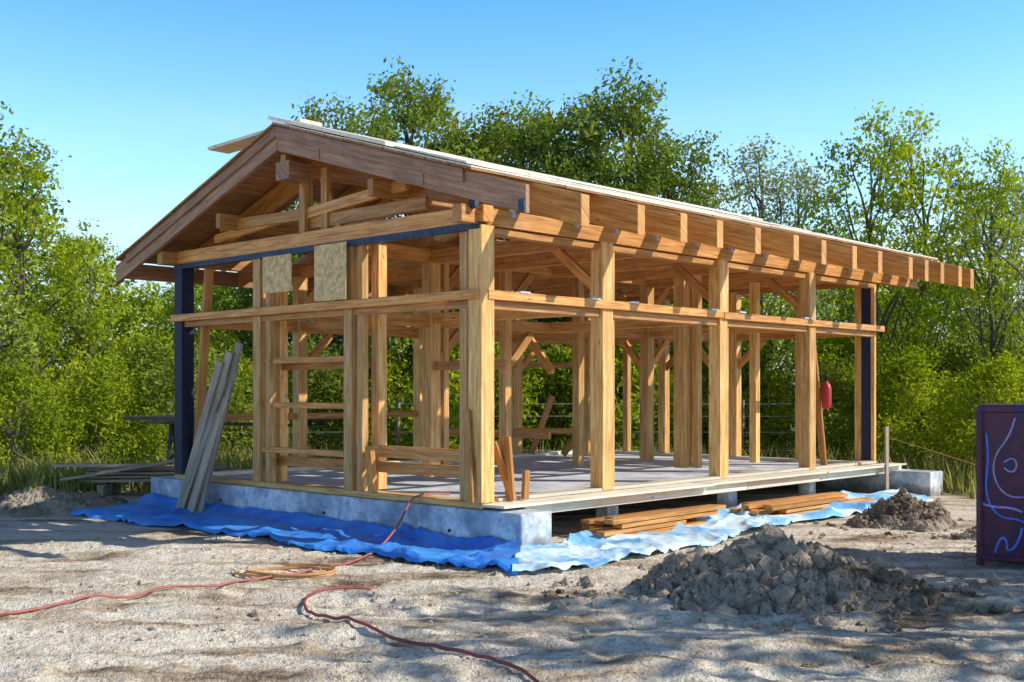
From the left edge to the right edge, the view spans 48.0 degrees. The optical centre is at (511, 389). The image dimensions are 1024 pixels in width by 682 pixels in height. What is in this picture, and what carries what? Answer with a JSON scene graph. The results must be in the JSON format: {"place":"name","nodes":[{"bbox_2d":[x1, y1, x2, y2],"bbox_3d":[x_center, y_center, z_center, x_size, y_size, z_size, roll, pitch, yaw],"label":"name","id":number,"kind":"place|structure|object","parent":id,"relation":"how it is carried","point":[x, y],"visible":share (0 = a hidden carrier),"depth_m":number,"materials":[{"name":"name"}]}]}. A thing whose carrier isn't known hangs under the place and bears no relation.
{"place":"outdoors","nodes":[
{"label":"outdoors","id":0,"kind":"place"},
{"bbox_2d":[0,456,115,494],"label":"grass","id":1,"kind":"structure","parent":0,"point":[10,485],"depth_m":18.40,"materials":[{"name":"green plant"}]},
{"bbox_2d":[0,437,975,495],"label":"grass","id":2,"kind":"structure","parent":0,"point":[239,462],"depth_m":21.42,"materials":[{"name":"green plant"}]},
{"bbox_2d":[0,399,1023,681],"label":"ground","id":3,"kind":"structure","parent":0,"point":[670,645],"depth_m":8.55,"materials":[{"name":"beige sand"}]},
{"bbox_2d":[0,392,33,451],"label":"shrub","id":4,"kind":"object","parent":3,"relation":"on","point":[19,431],"visible":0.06,"depth_m":28.00,"materials":[{"name":"green plant"}]},
{"bbox_2d":[0,101,53,396],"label":"deciduous tree","id":5,"kind":"object","parent":3,"relation":"on","point":[19,354],"visible":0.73,"depth_m":21.99,"materials":[{"name":"green plant"}]},
{"bbox_2d":[0,124,84,386],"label":"deciduous tree","id":6,"kind":"object","parent":3,"relation":"on","point":[3,164],"visible":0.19,"depth_m":27.40,"materials":[{"name":"green plant"}]},
{"bbox_2d":[0,356,98,458],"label":"shrub","id":7,"kind":"object","parent":3,"relation":"on","point":[55,375],"visible":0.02,"depth_m":28.91,"materials":[{"name":"green plant"}]},
{"bbox_2d":[1,297,101,414],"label":"shrub","id":8,"kind":"object","parent":3,"relation":"on","point":[39,327],"visible":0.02,"depth_m":42.58,"materials":[{"name":"green plant"}]},
{"bbox_2d":[0,357,106,469],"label":"shrub","id":9,"kind":"object","parent":3,"relation":"on","point":[19,382],"visible":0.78,"depth_m":21.34,"materials":[{"name":"green plant"}]},
{"bbox_2d":[0,127,123,465],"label":"deciduous tree","id":10,"kind":"object","parent":3,"relation":"on","point":[20,222],"visible":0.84,"depth_m":23.89,"materials":[{"name":"green plant"}]},
{"bbox_2d":[0,485,127,517],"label":"dirt mound","id":11,"kind":"object","parent":3,"relation":"on","point":[40,500],"visible":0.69,"depth_m":16.27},
{"bbox_2d":[0,218,153,454],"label":"deciduous tree","id":12,"kind":"object","parent":3,"relation":"on","point":[74,329],"visible":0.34,"depth_m":26.71,"materials":[{"name":"green plant"}]},
{"bbox_2d":[4,235,151,444],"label":"deciduous tree","id":13,"kind":"object","parent":3,"relation":"on","point":[122,324],"visible":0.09,"depth_m":30.97,"materials":[{"name":"green plant"}]},
{"bbox_2d":[12,351,172,469],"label":"shrub","id":14,"kind":"object","parent":3,"relation":"on","point":[103,381],"visible":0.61,"depth_m":22.73,"materials":[{"name":"green plant"}]},
{"bbox_2d":[51,336,165,452],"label":"shrub","id":15,"kind":"object","parent":3,"relation":"on","point":[102,354],"visible":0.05,"depth_m":27.74,"materials":[{"name":"green plant"}]},
{"bbox_2d":[52,279,196,434],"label":"shrub","id":16,"kind":"object","parent":3,"relation":"on","point":[147,305],"visible":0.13,"depth_m":42.18,"materials":[{"name":"green plant"}]},
{"bbox_2d":[52,459,240,495],"bbox_3d":[-5.896,1.395,18.656,2.834,0.632,1.290,0,0,0],"label":"lumber stack","id":17,"kind":"object","parent":3,"relation":"on","point":[132,472],"visible":0.59,"depth_m":18.54,"materials":[{"name":"grey wood"}]},
{"bbox_2d":[84,325,251,458],"bbox_3d":[-8.056,0.222,26.890,3.950,3.480,3.944,0,0,-28],"label":"shrub","id":18,"kind":"object","parent":3,"relation":"on","point":[164,340],"visible":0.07,"depth_m":26.54,"materials":[{"name":"green plant"}]},
{"bbox_2d":[106,326,252,466],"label":"shrub","id":19,"kind":"object","parent":3,"relation":"on","point":[244,406],"visible":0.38,"depth_m":23.65,"materials":[{"name":"green plant"}]},
{"bbox_2d":[128,282,251,406],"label":"deciduous tree","id":20,"kind":"object","parent":3,"relation":"on","point":[197,288],"visible":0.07,"depth_m":35.61,"materials":[{"name":"green plant"}]},
{"bbox_2d":[128,290,251,407],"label":"deciduous tree","id":21,"kind":"object","parent":3,"relation":"on","point":[169,313],"visible":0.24,"depth_m":28.85,"materials":[{"name":"green plant"}]},
{"bbox_2d":[175,342,242,512],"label":"leaning planks","id":22,"kind":"object","parent":3,"relation":"on","point":[193,493],"visible":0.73,"depth_m":15.57,"materials":[{"name":"grey wood"}]},
{"bbox_2d":[0,493,449,615],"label":"garden hose","id":23,"kind":"object","parent":3,"relation":"on","point":[162,587],"visible":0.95,"depth_m":9.84,"materials":[{"name":"red rubber"}]},
{"bbox_2d":[125,416,338,463],"bbox_3d":[-5.101,1.105,21.000,3.813,1.242,0.757,0,0,0],"label":"board trestle","id":24,"kind":"object","parent":3,"relation":"on","point":[171,434],"visible":0.43,"depth_m":20.77,"materials":[{"name":"brown wood"}]},
{"bbox_2d":[149,286,322,439],"bbox_3d":[-9.808,-1.206,41.029,6.517,6.710,7.657,0,0,2],"label":"shrub","id":25,"kind":"object","parent":3,"relation":"on","point":[230,341],"visible":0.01,"depth_m":39.90,"materials":[{"name":"green plant"}]},
{"bbox_2d":[174,346,316,457],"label":"shrub","id":26,"kind":"object","parent":3,"relation":"on","point":[247,366],"visible":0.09,"depth_m":27.24,"materials":[{"name":"green plant"}]},
{"bbox_2d":[195,255,339,422],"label":"deciduous tree","id":27,"kind":"object","parent":3,"relation":"on","point":[243,303],"visible":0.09,"depth_m":32.91,"materials":[{"name":"green plant"}]},
{"bbox_2d":[234,563,335,577],"bbox_3d":[-2.107,1.690,10.714,0.945,0.070,0.591,0,0,0],"label":"hose coil","id":28,"kind":"object","parent":3,"relation":"on","point":[254,572],"visible":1,"depth_m":10.62,"materials":[{"name":"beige rubber"}]},
{"bbox_2d":[70,492,520,574],"bbox_3d":[-2.834,1.613,13.627,8.537,0.216,1.474,0,0,43],"label":"blue tarp","id":29,"kind":"object","parent":3,"relation":"on","point":[405,541],"visible":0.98,"depth_m":13.27,"materials":[{"name":"plastic"}]},
{"bbox_2d":[224,333,370,458],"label":"shrub","id":30,"kind":"object","parent":3,"relation":"on","point":[326,373],"visible":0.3,"depth_m":26.78,"materials":[{"name":"green plant"}]},
{"bbox_2d":[225,202,399,448],"bbox_3d":[-5.569,-1.953,32.205,4.949,7.604,4.775,0,0,-34],"label":"deciduous tree","id":31,"kind":"object","parent":3,"relation":"on","point":[244,335],"visible":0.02,"depth_m":31.37,"materials":[{"name":"green plant"}]},
{"bbox_2d":[284,92,420,433],"bbox_3d":[-4.473,-2.948,29.899,5.394,9.634,6.129,0,0,-13],"label":"deciduous tree","id":32,"kind":"object","parent":3,"relation":"on","point":[356,126],"visible":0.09,"depth_m":29.27,"materials":[{"name":"green plant"}]},
{"bbox_2d":[307,299,454,440],"bbox_3d":[-5.000,-1.269,40.729,7.745,6.833,7.757,0,0,32],"label":"shrub","id":33,"kind":"object","parent":3,"relation":"on","point":[369,432],"depth_m":39.15,"materials":[{"name":"green plant"}]},
{"bbox_2d":[307,336,455,456],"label":"shrub","id":34,"kind":"object","parent":3,"relation":"on","point":[391,365],"visible":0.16,"depth_m":28.63,"materials":[{"name":"green plant"}]},
{"bbox_2d":[302,586,539,681],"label":"electric cable","id":35,"kind":"object","parent":3,"relation":"on","point":[521,669],"visible":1,"depth_m":7.84,"materials":[{"name":"red rubber"}]},
{"bbox_2d":[334,55,508,432],"bbox_3d":[-2.363,-3.557,30.887,6.048,10.878,6.268,0,0,-17],"label":"deciduous tree","id":36,"kind":"object","parent":3,"relation":"on","point":[426,110],"visible":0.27,"depth_m":30.59,"materials":[{"name":"green plant"}]},
{"bbox_2d":[368,309,567,461],"bbox_3d":[-0.772,-0.039,26.562,4.611,4.068,4.618,0,0,28],"label":"shrub","id":37,"kind":"object","parent":3,"relation":"on","point":[454,377],"visible":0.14,"depth_m":25.87,"materials":[{"name":"green plant"}]},
{"bbox_2d":[388,376,554,438],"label":"shrub","id":38,"kind":"object","parent":3,"relation":"on","point":[450,406],"visible":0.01,"depth_m":40.55,"materials":[{"name":"green plant"}]},
{"bbox_2d":[388,101,556,410],"bbox_3d":[-0.759,-3.051,31.841,6.490,9.843,5.711,0,0,-25],"label":"deciduous tree","id":39,"kind":"object","parent":3,"relation":"on","point":[494,126],"visible":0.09,"depth_m":31.18,"materials":[{"name":"green plant"}]},
{"bbox_2d":[7,400,972,459],"bbox_3d":[0.009,1.020,25.199,30.111,1.604,0.477,0,0,0],"label":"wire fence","id":40,"kind":"object","parent":3,"relation":"on","point":[398,403],"visible":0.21,"depth_m":25.06,"materials":[{"name":"grey metal"}]},
{"bbox_2d":[450,90,570,442],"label":"deciduous tree","id":41,"kind":"object","parent":3,"relation":"on","point":[519,115],"visible":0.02,"depth_m":32.50,"materials":[{"name":"green plant"}]},
{"bbox_2d":[450,319,571,452],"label":"shrub","id":42,"kind":"object","parent":3,"relation":"on","point":[544,347],"visible":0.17,"depth_m":27.55,"materials":[{"name":"green plant"}]},
{"bbox_2d":[151,469,942,544],"bbox_3d":[0.863,1.583,18.009,7.800,0.574,9.917,0,0,43],"label":"foundation","id":43,"kind":"object","parent":3,"relation":"on","point":[528,526],"visible":0.15,"depth_m":14.10,"materials":[{"name":"concrete"}]},
{"bbox_2d":[175,224,875,508],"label":"posts","id":44,"kind":"object","parent":43,"relation":"on","point":[593,397],"visible":0.75,"depth_m":16.01,"materials":[{"name":"brown wood"}]},
{"bbox_2d":[174,222,484,269],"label":"steel beam","id":45,"kind":"structure","parent":44,"relation":"on","point":[458,228],"depth_m":13.81,"materials":[{"name":"blue metal"}]},
{"bbox_2d":[157,154,916,502],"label":"beams and braces","id":46,"kind":"structure","parent":44,"relation":"on","point":[545,260],"depth_m":15.49,"materials":[{"name":"brown wood"}]},
{"bbox_2d":[263,242,346,301],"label":"osb panels","id":47,"kind":"object","parent":46,"relation":"attached to","point":[330,271],"visible":1,"depth_m":14.15,"materials":[{"name":"beige wood"}]},
{"bbox_2d":[116,126,549,304],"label":"barge boards","id":48,"kind":"object","parent":46,"relation":"attached to","point":[460,182],"visible":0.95,"depth_m":14.19,"materials":[{"name":"brown wood"}]},
{"bbox_2d":[194,140,973,295],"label":"rafters","id":49,"kind":"object","parent":46,"relation":"on","point":[577,207],"visible":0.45,"depth_m":15.34,"materials":[{"name":"brown wood"}]},
{"bbox_2d":[115,116,937,263],"bbox_3d":[0.784,-2.652,18.619,7.536,1.482,11.615,0,0,43],"label":"roof sheathing","id":50,"kind":"object","parent":49,"relation":"on","point":[251,189],"visible":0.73,"depth_m":15.80,"materials":[{"name":"brown wood"}]},
{"bbox_2d":[468,199,918,318],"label":"metal hangers","id":51,"kind":"object","parent":46,"relation":"attached to","point":[473,204],"visible":0.68,"depth_m":13.53},
{"bbox_2d":[819,375,831,408],"bbox_3d":[4.891,0.038,17.910,0.189,0.524,0.150,0,0,-40],"label":"fire extinguisher","id":52,"kind":"object","parent":46,"relation":"attached to","point":[826,395],"visible":1,"depth_m":17.87,"materials":[{"name":"red metal"}]},
{"bbox_2d":[227,454,859,502],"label":"floor slab","id":53,"kind":"structure","parent":43,"relation":"on","point":[553,472],"depth_m":17.32,"materials":[{"name":"grey wood"}]},
{"bbox_2d":[212,450,905,512],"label":"sill plates","id":54,"kind":"object","parent":43,"relation":"on","point":[570,501],"visible":0.67,"depth_m":15.30,"materials":[{"name":"brown wood"}]},
{"bbox_2d":[481,91,658,428],"bbox_3d":[1.665,-3.000,30.366,6.490,9.739,5.711,0,0,-34],"label":"deciduous tree","id":55,"kind":"object","parent":3,"relation":"on","point":[535,147],"visible":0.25,"depth_m":29.66,"materials":[{"name":"green plant"}]},
{"bbox_2d":[497,320,672,438],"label":"shrub","id":56,"kind":"object","parent":3,"relation":"on","point":[616,415],"depth_m":40.01,"materials":[{"name":"green plant"}]},
{"bbox_2d":[524,344,691,455],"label":"shrub","id":57,"kind":"object","parent":3,"relation":"on","point":[635,414],"visible":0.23,"depth_m":26.72,"materials":[{"name":"green plant"}]},
{"bbox_2d":[531,56,708,435],"bbox_3d":[3.105,-3.401,30.732,6.070,10.562,5.857,0,0,-18],"label":"deciduous tree","id":58,"kind":"object","parent":3,"relation":"on","point":[633,118],"visible":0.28,"depth_m":29.70,"materials":[{"name":"green plant"}]},
{"bbox_2d":[581,504,725,536],"bbox_3d":[1.718,1.582,14.010,0.664,0.232,2.763,0,0,42],"label":"lumber stack","id":59,"kind":"object","parent":3,"relation":"on","point":[661,520],"visible":0.96,"depth_m":13.49,"materials":[{"name":"brown wood"}]},
{"bbox_2d":[615,363,708,453],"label":"shrub","id":60,"kind":"object","parent":3,"relation":"on","point":[619,437],"visible":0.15,"depth_m":26.84,"materials":[{"name":"green plant"}]},
{"bbox_2d":[594,127,768,444],"bbox_3d":[4.037,-2.641,30.905,5.076,9.006,5.769,0,0,-14],"label":"deciduous tree","id":61,"kind":"object","parent":3,"relation":"on","point":[694,187],"visible":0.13,"depth_m":30.36,"materials":[{"name":"green plant"}]},
{"bbox_2d":[654,297,776,441],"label":"deciduous tree","id":62,"kind":"object","parent":3,"relation":"on","point":[707,306],"visible":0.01,"depth_m":31.05,"materials":[{"name":"green plant"}]},
{"bbox_2d":[512,486,932,570],"bbox_3d":[3.016,1.646,14.793,1.697,0.191,10.450,0,0,40],"label":"plastic sheet","id":63,"kind":"object","parent":3,"relation":"on","point":[586,548],"visible":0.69,"depth_m":12.87,"materials":[{"name":"blue plastic"}]},
{"bbox_2d":[656,302,789,436],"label":"shrub","id":64,"kind":"object","parent":3,"relation":"on","point":[767,356],"visible":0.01,"depth_m":39.10,"materials":[{"name":"green plant"}]},
{"bbox_2d":[656,340,790,455],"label":"shrub","id":65,"kind":"object","parent":3,"relation":"on","point":[744,384],"visible":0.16,"depth_m":27.56,"materials":[{"name":"green plant"}]},
{"bbox_2d":[708,291,817,452],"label":"deciduous tree","id":66,"kind":"object","parent":3,"relation":"on","point":[767,295],"visible":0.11,"depth_m":30.77,"materials":[{"name":"green plant"}]},
{"bbox_2d":[689,133,844,379],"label":"deciduous tree","id":67,"kind":"object","parent":3,"relation":"on","point":[748,189],"visible":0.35,"depth_m":35.46,"materials":[{"name":"green plant"}]},
{"bbox_2d":[524,523,1023,632],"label":"dirt mound","id":68,"kind":"object","parent":3,"relation":"on","point":[770,570],"visible":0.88,"depth_m":9.22,"materials":[{"name":"grey gravel"}]},
{"bbox_2d":[730,492,872,514],"bbox_3d":[4.145,1.621,16.297,0.743,0.168,3.104,0,0,43],"label":"lumber stack","id":69,"kind":"object","parent":3,"relation":"on","point":[795,504],"visible":0.78,"depth_m":15.71,"materials":[{"name":"brown wood"}]},
{"bbox_2d":[748,160,867,405],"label":"deciduous tree","id":70,"kind":"object","parent":3,"relation":"on","point":[811,189],"visible":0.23,"depth_m":36.43,"materials":[{"name":"green plant"}]},
{"bbox_2d":[743,322,930,457],"bbox_3d":[7.393,0.195,26.936,4.020,3.542,4.014,0,0,4],"label":"shrub","id":71,"kind":"object","parent":3,"relation":"on","point":[836,347],"visible":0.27,"depth_m":26.45,"materials":[{"name":"green plant"}]},
{"bbox_2d":[747,285,941,439],"bbox_3d":[11.820,-1.425,40.968,8.142,7.183,8.153,0,0,35],"label":"shrub","id":72,"kind":"object","parent":3,"relation":"on","point":[833,298],"visible":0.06,"depth_m":39.97,"materials":[{"name":"green plant"}]},
{"bbox_2d":[790,348,923,468],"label":"shrub","id":73,"kind":"object","parent":3,"relation":"on","point":[833,420],"visible":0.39,"depth_m":24.06,"materials":[{"name":"green plant"}]},
{"bbox_2d":[783,315,944,457],"bbox_3d":[8.687,0.063,28.451,4.351,3.838,4.357,0,0,-16],"label":"shrub","id":74,"kind":"object","parent":3,"relation":"on","point":[882,340],"depth_m":27.63,"materials":[{"name":"green plant"}]},
{"bbox_2d":[764,97,972,453],"bbox_3d":[8.383,-2.542,26.941,4.416,8.838,4.440,0,0,37],"label":"deciduous tree","id":75,"kind":"object","parent":3,"relation":"on","point":[883,166],"visible":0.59,"depth_m":26.78,"materials":[{"name":"green plant"}]},
{"bbox_2d":[817,286,941,430],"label":"deciduous tree","id":76,"kind":"object","parent":3,"relation":"on","point":[882,301],"visible":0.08,"depth_m":33.68,"materials":[{"name":"green plant"}]},
{"bbox_2d":[885,426,888,489],"bbox_3d":[6.099,1.160,18.701,0.032,1.120,0.102,0,0,43],"label":"survey stake","id":77,"kind":"object","parent":3,"relation":"on","point":[886,458],"visible":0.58,"depth_m":18.68,"materials":[{"name":"brown wood"}]},
{"bbox_2d":[887,437,975,464],"bbox_3d":[7.105,1.220,16.577,0.112,0.911,4.698,0,0,-27],"label":"guy rope","id":78,"kind":"object","parent":77,"relation":"attached to","point":[931,450],"visible":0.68,"depth_m":17.76,"materials":[{"name":"beige fabric"}]},
{"bbox_2d":[804,488,974,534],"bbox_3d":[4.926,1.565,14.652,2.475,0.643,2.184,0,0,0],"label":"dirt mound","id":79,"kind":"object","parent":3,"relation":"on","point":[901,509],"visible":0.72,"depth_m":14.27,"materials":[{"name":"grey soil"}]},
{"bbox_2d":[832,343,989,475],"bbox_3d":[8.113,0.486,23.626,3.272,2.887,3.277,0,0,-17],"label":"shrub","id":80,"kind":"object","parent":3,"relation":"on","point":[912,380],"visible":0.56,"depth_m":23.14,"materials":[{"name":"green plant"}]},
{"bbox_2d":[837,100,1022,453],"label":"deciduous tree","id":81,"kind":"object","parent":3,"relation":"on","point":[934,164],"visible":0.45,"depth_m":27.11,"materials":[{"name":"green plant"}]},
{"bbox_2d":[904,525,975,540],"bbox_3d":[5.761,1.662,13.264,2.361,0.333,1.778,0,0,0],"label":"dirt mound","id":82,"kind":"object","parent":3,"relation":"on","point":[968,534],"visible":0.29,"depth_m":13.38,"materials":[{"name":"grey soil"}]},
{"bbox_2d":[878,241,1023,422],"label":"deciduous tree","id":83,"kind":"object","parent":3,"relation":"on","point":[981,307],"visible":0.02,"depth_m":41.71,"materials":[{"name":"green plant"}]},
{"bbox_2d":[898,135,1023,424],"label":"deciduous tree","id":84,"kind":"object","parent":3,"relation":"on","point":[989,252],"visible":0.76,"depth_m":25.79,"materials":[{"name":"green plant"}]},
{"bbox_2d":[900,326,1023,464],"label":"shrub","id":85,"kind":"object","parent":3,"relation":"on","point":[955,366],"visible":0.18,"depth_m":26.19,"materials":[{"name":"green plant"}]},
{"bbox_2d":[904,174,1023,384],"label":"deciduous tree","id":86,"kind":"object","parent":3,"relation":"on","point":[972,311],"visible":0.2,"depth_m":28.96,"materials":[{"name":"green plant"}]},
{"bbox_2d":[921,348,1023,481],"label":"shrub","id":87,"kind":"object","parent":3,"relation":"on","point":[995,381],"visible":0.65,"depth_m":21.39,"materials":[{"name":"green plant"}]},
{"bbox_2d":[927,142,1023,381],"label":"deciduous tree","id":88,"kind":"object","parent":3,"relation":"on","point":[975,323],"visible":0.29,"depth_m":27.06,"materials":[{"name":"green plant"}]},
{"bbox_2d":[931,156,1023,380],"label":"deciduous tree","id":89,"kind":"object","parent":3,"relation":"on","point":[1003,258],"visible":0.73,"depth_m":24.16,"materials":[{"name":"green plant"}]},
{"bbox_2d":[963,176,1023,368],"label":"deciduous tree","id":90,"kind":"object","parent":3,"relation":"on","point":[1016,204],"visible":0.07,"depth_m":31.47,"materials":[{"name":"green plant"}]},
{"bbox_2d":[976,403,1023,565],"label":"graffiti container","id":91,"kind":"object","parent":3,"relation":"on","point":[999,481],"visible":1,"depth_m":11.05,"materials":[{"name":"metal"}]},
{"bbox_2d":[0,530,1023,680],"bbox_3d":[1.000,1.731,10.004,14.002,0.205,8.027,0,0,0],"label":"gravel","id":92,"kind":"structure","parent":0,"point":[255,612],"depth_m":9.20,"materials":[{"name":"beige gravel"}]},
{"bbox_2d":[0,0,1023,392],"label":"sky","id":93,"kind":"structure","parent":0,"point":[138,93],"materials":[{"name":"blue"}]},
{"bbox_2d":[933,468,975,498],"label":"grass","id":94,"kind":"structure","parent":0,"point":[972,491],"depth_m":19.03,"materials":[{"name":"green plant"}]}
]}

